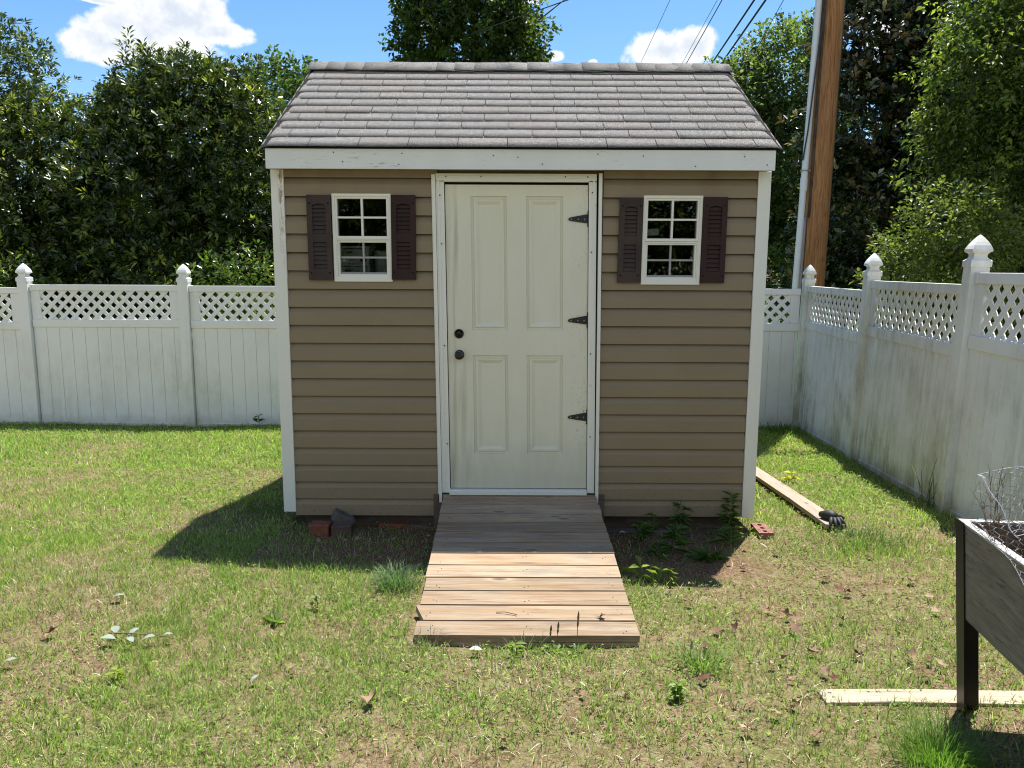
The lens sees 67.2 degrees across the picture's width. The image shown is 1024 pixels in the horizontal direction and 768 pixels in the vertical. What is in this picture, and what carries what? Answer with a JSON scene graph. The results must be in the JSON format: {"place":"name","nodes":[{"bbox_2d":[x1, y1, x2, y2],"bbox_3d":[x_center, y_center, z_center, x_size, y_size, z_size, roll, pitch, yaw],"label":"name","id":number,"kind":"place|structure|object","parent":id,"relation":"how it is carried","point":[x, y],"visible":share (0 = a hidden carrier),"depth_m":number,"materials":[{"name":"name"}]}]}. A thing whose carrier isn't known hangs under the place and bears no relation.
{"place":"outdoors","nodes":[
{"label":"outdoors","id":0,"kind":"place"},
{"bbox_2d":[342,264,374,271],"bbox_3d":[-1.059,-0.763,5.305,0.215,0.126,0.282,0,8,0],"label":"storage box","id":1,"kind":"object","parent":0,"point":[356,267],"visible":0.34,"depth_m":5.16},
{"bbox_2d":[341,246,375,263],"bbox_3d":[-1.059,-0.884,5.290,0.205,0.117,0.277,0,8,0],"label":"storage box","id":2,"kind":"object","parent":1,"relation":"on","point":[356,251],"visible":0.75,"depth_m":5.16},
{"bbox_2d":[374,251,386,271],"bbox_3d":[-0.882,-0.805,5.290,0.126,0.216,0.126,0,8,0],"label":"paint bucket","id":3,"kind":"object","parent":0,"point":[380,265],"visible":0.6,"depth_m":5.23,"materials":[{"name":"grey plastic"}]},
{"bbox_2d":[0,0,971,280],"label":"sky","id":4,"kind":"structure","parent":0,"point":[82,33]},
{"bbox_2d":[0,284,1023,767],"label":"lawn","id":5,"kind":"structure","parent":0,"point":[736,570],"depth_m":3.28,"materials":[{"name":"plant"}]},
{"bbox_2d":[0,249,56,321],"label":"young shrub","id":6,"kind":"object","parent":5,"relation":"on","point":[41,278],"visible":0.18,"depth_m":10.31,"materials":[{"name":"green plant"}]},
{"bbox_2d":[43,625,59,632],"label":"dead leaf","id":7,"kind":"object","parent":5,"relation":"on","point":[51,628],"visible":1,"depth_m":3.33,"materials":[{"name":"brown plant"}]},
{"bbox_2d":[0,11,174,320],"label":"evergreen shrub","id":8,"kind":"object","parent":5,"relation":"on","point":[27,121],"visible":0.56,"depth_m":11.07,"materials":[{"name":"green plant"}]},
{"bbox_2d":[105,665,124,683],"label":"weed","id":9,"kind":"object","parent":5,"relation":"on","point":[117,672],"visible":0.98,"depth_m":3.02,"materials":[{"name":"green plant"}]},
{"bbox_2d":[101,626,177,641],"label":"fallen sprig","id":10,"kind":"object","parent":5,"relation":"on","point":[114,629],"visible":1,"depth_m":3.32,"materials":[{"name":"white plant"}]},
{"bbox_2d":[21,25,288,319],"bbox_3d":[-4.772,-2.414,11.968,5.277,5.807,3.966,0,8,0],"label":"evergreen shrub","id":11,"kind":"object","parent":5,"relation":"on","point":[201,204],"visible":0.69,"depth_m":10.81,"materials":[{"name":"green plant"}]},
{"bbox_2d":[163,249,252,319],"bbox_3d":[-4.107,-0.610,10.461,1.308,2.410,1.089,2,9,11],"label":"young shrub","id":12,"kind":"object","parent":5,"relation":"on","point":[200,267],"visible":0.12,"depth_m":10.19,"materials":[{"name":"green plant"}]},
{"bbox_2d":[201,237,275,320],"bbox_3d":[-3.609,-0.702,10.434,1.370,2.597,1.176,0,8,0],"label":"young shrub","id":13,"kind":"object","parent":5,"relation":"on","point":[259,260],"visible":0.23,"depth_m":10.23,"materials":[{"name":"green plant"}]},
{"bbox_2d":[253,414,265,421],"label":"weed","id":14,"kind":"object","parent":5,"relation":"on","point":[256,419],"visible":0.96,"depth_m":9.87,"materials":[{"name":"green plant"}]},
{"bbox_2d":[222,496,300,518],"bbox_3d":[-1.696,0.885,5.555,0.692,0.143,0.657,-4,10,-28],"label":"grass tuft","id":15,"kind":"object","parent":5,"relation":"on","point":[264,503],"visible":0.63,"depth_m":5.57,"materials":[{"name":"green plant"}]},
{"bbox_2d":[219,44,320,220],"bbox_3d":[-7.142,-6.222,25.221,5.857,9.337,4.097,0,8,0],"label":"broadleaf tree","id":16,"kind":"object","parent":5,"relation":"on","point":[295,77],"visible":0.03,"depth_m":24.21,"materials":[{"name":"green plant"}]},
{"bbox_2d":[262,612,283,627],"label":"weed","id":17,"kind":"object","parent":5,"relation":"on","point":[278,616],"visible":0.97,"depth_m":3.56,"materials":[{"name":"green plant"}]},
{"bbox_2d":[309,592,319,609],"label":"weed","id":18,"kind":"object","parent":5,"relation":"on","point":[315,599],"visible":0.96,"depth_m":3.72,"materials":[{"name":"green plant"}]},
{"bbox_2d":[310,521,331,536],"bbox_3d":[-1.241,0.943,4.995,0.127,0.092,0.090,0,8,0],"label":"brick","id":19,"kind":"object","parent":5,"relation":"on","point":[323,528],"visible":0.8,"depth_m":4.95,"materials":[{"name":"red brick"}]},
{"bbox_2d":[331,521,352,536],"bbox_3d":[-1.103,0.950,5.006,0.130,0.089,0.100,-1,9,-6],"label":"concrete block","id":20,"kind":"object","parent":5,"relation":"on","point":[337,528],"depth_m":4.96,"materials":[{"name":"grey concrete"}]},
{"bbox_2d":[331,508,354,524],"bbox_3d":[-1.123,0.896,5.120,0.155,0.130,0.100,-2,9,-17],"label":"stone block","id":21,"kind":"object","parent":5,"relation":"on","point":[338,515],"depth_m":5.08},
{"bbox_2d":[359,689,375,702],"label":"dead leaf","id":22,"kind":"object","parent":5,"relation":"on","point":[370,696],"visible":1,"depth_m":2.84,"materials":[{"name":"brown plant"}]},
{"bbox_2d":[353,558,427,597],"bbox_3d":[-0.588,1.025,4.025,0.507,0.158,0.424,0,8,0],"label":"grass tuft","id":23,"kind":"object","parent":5,"relation":"on","point":[398,583],"visible":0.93,"depth_m":4.04,"materials":[{"name":"green plant"}]},
{"bbox_2d":[379,522,408,528],"bbox_3d":[-0.804,0.973,5.232,0.204,0.062,0.060,0,8,0],"label":"brick","id":24,"kind":"object","parent":5,"relation":"on","point":[395,524],"visible":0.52,"depth_m":5.20,"materials":[{"name":"red brick"}]},
{"bbox_2d":[0,263,800,426],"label":"lattice fence","id":25,"kind":"object","parent":5,"relation":"on","point":[187,363],"visible":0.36,"depth_m":9.90,"materials":[{"name":"white plastic"}]},
{"bbox_2d":[404,524,436,530],"bbox_3d":[-0.594,0.967,5.185,0.262,0.040,0.057,0,8,0],"label":"ground board","id":26,"kind":"object","parent":5,"relation":"on","point":[418,526],"visible":0.7,"depth_m":5.16,"materials":[{"name":"wood"}]},
{"bbox_2d":[409,623,451,655],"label":"grass tuft","id":27,"kind":"object","parent":5,"relation":"on","point":[426,643],"visible":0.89,"depth_m":3.37,"materials":[{"name":"green plant"}]},
{"bbox_2d":[378,0,563,62],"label":"broadleaf tree","id":28,"kind":"object","parent":5,"relation":"on","point":[514,37],"visible":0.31,"depth_m":19.55,"materials":[{"name":"green plant"}]},
{"bbox_2d":[469,646,481,649],"bbox_3d":[-0.155,1.140,3.310,0.045,0.014,0.044,6,10,33],"label":"white scrap","id":29,"kind":"object","parent":5,"relation":"on","point":[476,648],"visible":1,"depth_m":3.31,"materials":[{"name":"white paper"}]},
{"bbox_2d":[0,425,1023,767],"bbox_3d":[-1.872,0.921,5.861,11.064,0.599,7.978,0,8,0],"label":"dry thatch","id":30,"kind":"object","parent":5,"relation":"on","point":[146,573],"visible":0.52,"depth_m":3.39,"materials":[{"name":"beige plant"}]},
{"bbox_2d":[504,640,526,655],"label":"weed","id":31,"kind":"object","parent":5,"relation":"on","point":[509,644],"visible":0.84,"depth_m":3.32,"materials":[{"name":"green plant"}]},
{"bbox_2d":[15,122,1020,304],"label":"distant woods","id":32,"kind":"object","parent":5,"relation":"on","point":[775,268],"depth_m":40.98,"materials":[{"name":"green plant"}]},
{"bbox_2d":[260,61,782,528],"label":"garden shed","id":33,"kind":"structure","parent":5,"relation":"on","point":[534,309],"depth_m":5.01,"materials":[{"name":"beige plastic"}]},
{"bbox_2d":[331,193,392,281],"bbox_3d":[-0.950,-0.931,4.917,0.376,0.549,0.060,0,8,0],"label":"window","id":34,"kind":"structure","parent":33,"relation":"in","point":[363,276],"depth_m":4.90,"materials":[{"name":"plastic"}]},
{"bbox_2d":[445,185,588,487],"bbox_3d":[0.039,-0.279,4.993,0.935,1.974,0.113,0,8,0],"label":"door","id":35,"kind":"structure","parent":33,"relation":"in","point":[517,255],"depth_m":5.00,"materials":[{"name":"paint"}]},
{"bbox_2d":[647,229,658,235],"bbox_3d":[0.922,-1.026,5.215,0.145,0.053,0.020,0,8,0],"label":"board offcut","id":36,"kind":"object","parent":33,"relation":"in","point":[651,232],"visible":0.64,"depth_m":5.21,"materials":[{"name":"wood"}]},
{"bbox_2d":[641,195,702,284],"bbox_3d":[1.015,-0.916,4.918,0.378,0.556,0.060,0,8,0],"label":"window","id":37,"kind":"structure","parent":33,"relation":"in","point":[669,279],"depth_m":4.90,"materials":[{"name":"plastic"}]},
{"bbox_2d":[498,628,550,656],"bbox_3d":[0.065,1.169,3.375,0.230,0.172,0.290,-5,10,-33],"label":"grass tuft","id":38,"kind":"object","parent":5,"relation":"on","point":[523,640],"visible":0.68,"depth_m":3.39,"materials":[{"name":"green plant"}]},
{"bbox_2d":[413,494,639,647],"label":"wooden ramp","id":39,"kind":"structure","parent":5,"relation":"on","point":[538,565],"depth_m":3.97,"materials":[{"name":"brown wood"}]},
{"bbox_2d":[535,625,559,654],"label":"plantain weed","id":40,"kind":"object","parent":5,"relation":"on","point":[554,648],"visible":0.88,"depth_m":3.36,"materials":[{"name":"green plant"}]},
{"bbox_2d":[542,621,565,653],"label":"plantain weed","id":41,"kind":"object","parent":5,"relation":"on","point":[559,646],"visible":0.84,"depth_m":3.37,"materials":[{"name":"green plant"}]},
{"bbox_2d":[566,611,587,656],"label":"plantain weed","id":42,"kind":"object","parent":5,"relation":"on","point":[581,647],"visible":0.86,"depth_m":3.35,"materials":[{"name":"green plant"}]},
{"bbox_2d":[619,555,656,581],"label":"weed","id":43,"kind":"object","parent":5,"relation":"on","point":[631,568],"visible":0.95,"depth_m":4.26,"materials":[{"name":"green plant"}]},
{"bbox_2d":[628,521,654,547],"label":"weed","id":44,"kind":"object","parent":5,"relation":"on","point":[642,532],"visible":1,"depth_m":4.85,"materials":[{"name":"green plant"}]},
{"bbox_2d":[645,512,659,535],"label":"weed","id":45,"kind":"object","parent":5,"relation":"on","point":[655,524],"visible":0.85,"depth_m":5.07,"materials":[{"name":"green plant"}]},
{"bbox_2d":[643,540,669,561],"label":"weed","id":46,"kind":"object","parent":5,"relation":"on","point":[662,543],"visible":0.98,"depth_m":4.64,"materials":[{"name":"green plant"}]},
{"bbox_2d":[646,565,673,587],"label":"weed","id":47,"kind":"object","parent":5,"relation":"on","point":[660,571],"visible":0.94,"depth_m":4.25,"materials":[{"name":"green plant"}]},
{"bbox_2d":[606,528,729,534],"bbox_3d":[1.031,0.995,5.143,0.830,0.046,0.065,0,9,1],"label":"ground board","id":48,"kind":"object","parent":5,"relation":"on","point":[633,531],"visible":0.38,"depth_m":5.12,"materials":[{"name":"brown wood"}]},
{"bbox_2d":[663,567,679,583],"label":"weed","id":49,"kind":"object","parent":5,"relation":"on","point":[669,575],"visible":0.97,"depth_m":4.25,"materials":[{"name":"green plant"}]},
{"bbox_2d":[656,523,696,554],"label":"weed","id":50,"kind":"object","parent":5,"relation":"on","point":[671,533],"visible":0.96,"depth_m":4.73,"materials":[{"name":"green plant"}]},
{"bbox_2d":[666,679,687,703],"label":"weed","id":51,"kind":"object","parent":5,"relation":"on","point":[678,690],"visible":0.99,"depth_m":2.88,"materials":[{"name":"green plant"}]},
{"bbox_2d":[662,501,693,531],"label":"weed","id":52,"kind":"object","parent":5,"relation":"on","point":[686,519],"visible":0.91,"depth_m":5.09,"materials":[{"name":"green plant"}]},
{"bbox_2d":[648,635,739,680],"bbox_3d":[0.746,1.155,3.176,0.398,0.171,0.377,0,8,0],"label":"grass tuft","id":53,"kind":"object","parent":5,"relation":"on","point":[705,664],"visible":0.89,"depth_m":3.19,"materials":[{"name":"green plant"}]},
{"bbox_2d":[692,671,710,680],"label":"dead leaf","id":54,"kind":"object","parent":5,"relation":"on","point":[702,676],"visible":0.96,"depth_m":3.02,"materials":[{"name":"brown plant"}]},
{"bbox_2d":[696,640,711,648],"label":"dead leaf","id":55,"kind":"object","parent":5,"relation":"on","point":[703,644],"visible":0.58,"depth_m":3.33,"materials":[{"name":"brown plant"}]},
{"bbox_2d":[684,544,730,563],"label":"weed","id":56,"kind":"object","parent":5,"relation":"on","point":[702,553],"visible":0.98,"depth_m":4.63,"materials":[{"name":"green plant"}]},
{"bbox_2d":[711,625,722,631],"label":"dead leaf","id":57,"kind":"object","parent":5,"relation":"on","point":[716,628],"visible":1,"depth_m":3.53,"materials":[{"name":"brown plant"}]},
{"bbox_2d":[706,524,743,545],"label":"weed","id":58,"kind":"object","parent":5,"relation":"on","point":[724,534],"visible":1,"depth_m":4.86,"materials":[{"name":"green plant"}]},
{"bbox_2d":[716,491,742,532],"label":"weed","id":59,"kind":"object","parent":5,"relation":"on","point":[733,516],"visible":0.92,"depth_m":5.06,"materials":[{"name":"green plant"}]},
{"bbox_2d":[731,620,737,629],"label":"dead leaf","id":60,"kind":"object","parent":5,"relation":"on","point":[734,626],"visible":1,"depth_m":3.55,"materials":[{"name":"brown plant"}]},
{"bbox_2d":[738,722,749,729],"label":"dead leaf","id":61,"kind":"object","parent":5,"relation":"on","point":[743,725],"visible":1,"depth_m":2.65,"materials":[{"name":"beige plant"}]},
{"bbox_2d":[751,523,773,538],"bbox_3d":[1.656,0.982,5.100,0.101,0.060,0.198,0,8,0],"label":"brick","id":62,"kind":"object","parent":5,"relation":"on","point":[759,528],"visible":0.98,"depth_m":5.07,"materials":[{"name":"red brick"}]},
{"bbox_2d":[759,421,806,437],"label":"grass tuft","id":63,"kind":"object","parent":5,"relation":"on","point":[786,429],"visible":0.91,"depth_m":9.54,"materials":[{"name":"green plant"}]},
{"bbox_2d":[779,652,790,658],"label":"dead leaf","id":64,"kind":"object","parent":5,"relation":"on","point":[783,656],"visible":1,"depth_m":3.20,"materials":[{"name":"brown plant"}]},
{"bbox_2d":[781,608,791,616],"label":"dead leaf","id":65,"kind":"object","parent":5,"relation":"on","point":[786,612],"visible":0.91,"depth_m":3.73,"materials":[{"name":"brown plant"}]},
{"bbox_2d":[703,7,878,328],"bbox_3d":[6.551,-4.871,19.054,5.811,8.688,4.156,0,8,0],"label":"broadleaf tree","id":66,"kind":"object","parent":5,"relation":"on","point":[759,71],"visible":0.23,"depth_m":18.25,"materials":[{"name":"green plant"}]},
{"bbox_2d":[781,471,801,482],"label":"weed","id":67,"kind":"object","parent":5,"relation":"on","point":[793,477],"visible":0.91,"depth_m":6.74,"materials":[{"name":"yellow plant"}]},
{"bbox_2d":[788,620,799,631],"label":"dead leaf","id":68,"kind":"object","parent":5,"relation":"on","point":[794,628],"visible":1,"depth_m":3.54,"materials":[{"name":"brown plant"}]},
{"bbox_2d":[789,612,801,619],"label":"dead leaf","id":69,"kind":"object","parent":5,"relation":"on","point":[794,616],"visible":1,"depth_m":3.68,"materials":[{"name":"beige plant"}]},
{"bbox_2d":[756,466,844,528],"bbox_3d":[2.176,0.843,6.308,0.135,0.170,2.370,0,9,1],"label":"wooden plank","id":70,"kind":"object","parent":5,"relation":"on","point":[809,508],"visible":0.56,"depth_m":5.88,"materials":[{"name":"beige wood"}]},
{"bbox_2d":[818,510,845,529],"bbox_3d":[2.177,0.906,5.192,0.157,0.101,0.206,0,8,0],"label":"work glove","id":71,"kind":"object","parent":70,"relation":"on","point":[831,516],"visible":0.98,"depth_m":5.16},
{"bbox_2d":[805,645,818,651],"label":"dead leaf","id":72,"kind":"object","parent":5,"relation":"on","point":[810,649],"visible":0.96,"depth_m":3.31,"materials":[{"name":"brown plant"}]},
{"bbox_2d":[809,726,820,734],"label":"dead leaf","id":73,"kind":"object","parent":5,"relation":"on","point":[816,732],"visible":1,"depth_m":2.63,"materials":[{"name":"brown plant"}]},
{"bbox_2d":[792,0,845,338],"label":"utility pole","id":74,"kind":"object","parent":5,"relation":"on","point":[816,171],"visible":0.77,"depth_m":10.99,"materials":[{"name":"brown wood"}]},
{"bbox_2d":[417,0,567,52],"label":"overhead cable","id":75,"kind":"object","parent":74,"relation":"attached to","point":[515,18],"visible":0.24,"depth_m":17.09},
{"bbox_2d":[641,0,669,61],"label":"overhead cable","id":76,"kind":"object","parent":74,"relation":"attached to","point":[656,29],"visible":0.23,"depth_m":26.86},
{"bbox_2d":[682,1,716,62],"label":"overhead cable","id":77,"kind":"object","parent":74,"relation":"attached to","point":[700,30],"visible":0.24,"depth_m":20.80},
{"bbox_2d":[686,0,721,62],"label":"overhead cable","id":78,"kind":"object","parent":74,"relation":"attached to","point":[705,29],"visible":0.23,"depth_m":20.42,"materials":[{"name":"black rubber"}]},
{"bbox_2d":[712,0,754,62],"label":"overhead cable","id":79,"kind":"object","parent":74,"relation":"attached to","point":[742,17],"visible":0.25,"depth_m":17.31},
{"bbox_2d":[721,0,766,62],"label":"overhead cable","id":80,"kind":"object","parent":74,"relation":"attached to","point":[753,17],"visible":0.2,"depth_m":16.60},
{"bbox_2d":[754,0,783,52],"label":"overhead cable","id":81,"kind":"object","parent":74,"relation":"attached to","point":[769,25],"visible":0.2,"depth_m":16.22,"materials":[{"name":"black rubber"}]},
{"bbox_2d":[819,666,829,674],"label":"dead leaf","id":82,"kind":"object","parent":5,"relation":"on","point":[825,670],"visible":1,"depth_m":3.09,"materials":[{"name":"brown plant"}]},
{"bbox_2d":[827,673,837,679],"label":"dead leaf","id":83,"kind":"object","parent":5,"relation":"on","point":[833,675],"visible":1,"depth_m":3.04,"materials":[{"name":"brown plant"}]},
{"bbox_2d":[833,584,844,590],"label":"dead leaf","id":84,"kind":"object","parent":5,"relation":"on","point":[840,587],"visible":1,"depth_m":4.07,"materials":[{"name":"brown plant"}]},
{"bbox_2d":[786,517,954,562],"bbox_3d":[2.194,0.997,4.891,0.882,0.143,0.838,-3,9,-21],"label":"grass tuft","id":85,"kind":"object","parent":5,"relation":"on","point":[860,535],"visible":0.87,"depth_m":4.91,"materials":[{"name":"green plant"}]},
{"bbox_2d":[766,0,1023,336],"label":"magnolia tree","id":86,"kind":"object","parent":5,"relation":"on","point":[866,173],"visible":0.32,"depth_m":14.29,"materials":[{"name":"green plant"}]},
{"bbox_2d":[792,235,1023,520],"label":"lattice fence","id":87,"kind":"object","parent":5,"relation":"on","point":[890,403],"visible":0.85,"depth_m":6.22,"materials":[{"name":"plastic"}]},
{"bbox_2d":[906,648,917,657],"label":"dead leaf","id":88,"kind":"object","parent":5,"relation":"on","point":[911,652],"visible":1,"depth_m":3.23,"materials":[{"name":"brown plant"}]},
{"bbox_2d":[817,689,1023,706],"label":"ground board","id":89,"kind":"object","parent":5,"relation":"on","point":[854,696],"visible":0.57,"depth_m":2.91,"materials":[{"name":"beige wood"}]},
{"bbox_2d":[911,459,936,505],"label":"grass tuft","id":90,"kind":"object","parent":5,"relation":"on","point":[929,499],"visible":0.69,"depth_m":5.88,"materials":[{"name":"green plant"}]},
{"bbox_2d":[922,665,931,672],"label":"dead leaf","id":91,"kind":"object","parent":5,"relation":"on","point":[924,669],"visible":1,"depth_m":3.07,"materials":[{"name":"brown plant"}]},
{"bbox_2d":[845,172,1023,338],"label":"bush","id":92,"kind":"object","parent":5,"relation":"on","point":[926,262],"visible":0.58,"depth_m":9.23,"materials":[{"name":"green plant"}]},
{"bbox_2d":[930,606,940,611],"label":"dead leaf","id":93,"kind":"object","parent":5,"relation":"on","point":[934,608],"visible":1,"depth_m":3.74,"materials":[{"name":"beige plant"}]},
{"bbox_2d":[936,658,946,667],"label":"dead leaf","id":94,"kind":"object","parent":5,"relation":"on","point":[941,662],"visible":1,"depth_m":3.15,"materials":[{"name":"brown plant"}]},
{"bbox_2d":[868,696,1023,767],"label":"grass tuft","id":95,"kind":"object","parent":5,"relation":"on","point":[942,746],"visible":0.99,"depth_m":2.52,"materials":[{"name":"green plant"}]},
{"bbox_2d":[882,0,1023,339],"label":"broadleaf tree","id":96,"kind":"object","parent":5,"relation":"on","point":[1003,122],"visible":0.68,"depth_m":10.08,"materials":[{"name":"green plant"}]},
{"bbox_2d":[956,518,1023,716],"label":"raised planter","id":97,"kind":"object","parent":5,"relation":"on","point":[990,598],"visible":0.93,"depth_m":2.62,"materials":[{"name":"grey wood"}]},
{"bbox_2d":[961,465,1023,582],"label":"dried plant","id":98,"kind":"object","parent":97,"relation":"on","point":[997,530],"visible":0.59,"depth_m":2.57,"materials":[{"name":"brown plant"}]},
{"bbox_2d":[968,466,1023,584],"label":"chicken wire","id":99,"kind":"object","parent":97,"relation":"on","point":[1006,519],"visible":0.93,"depth_m":2.53,"materials":[{"name":"silver metal"}]}
]}

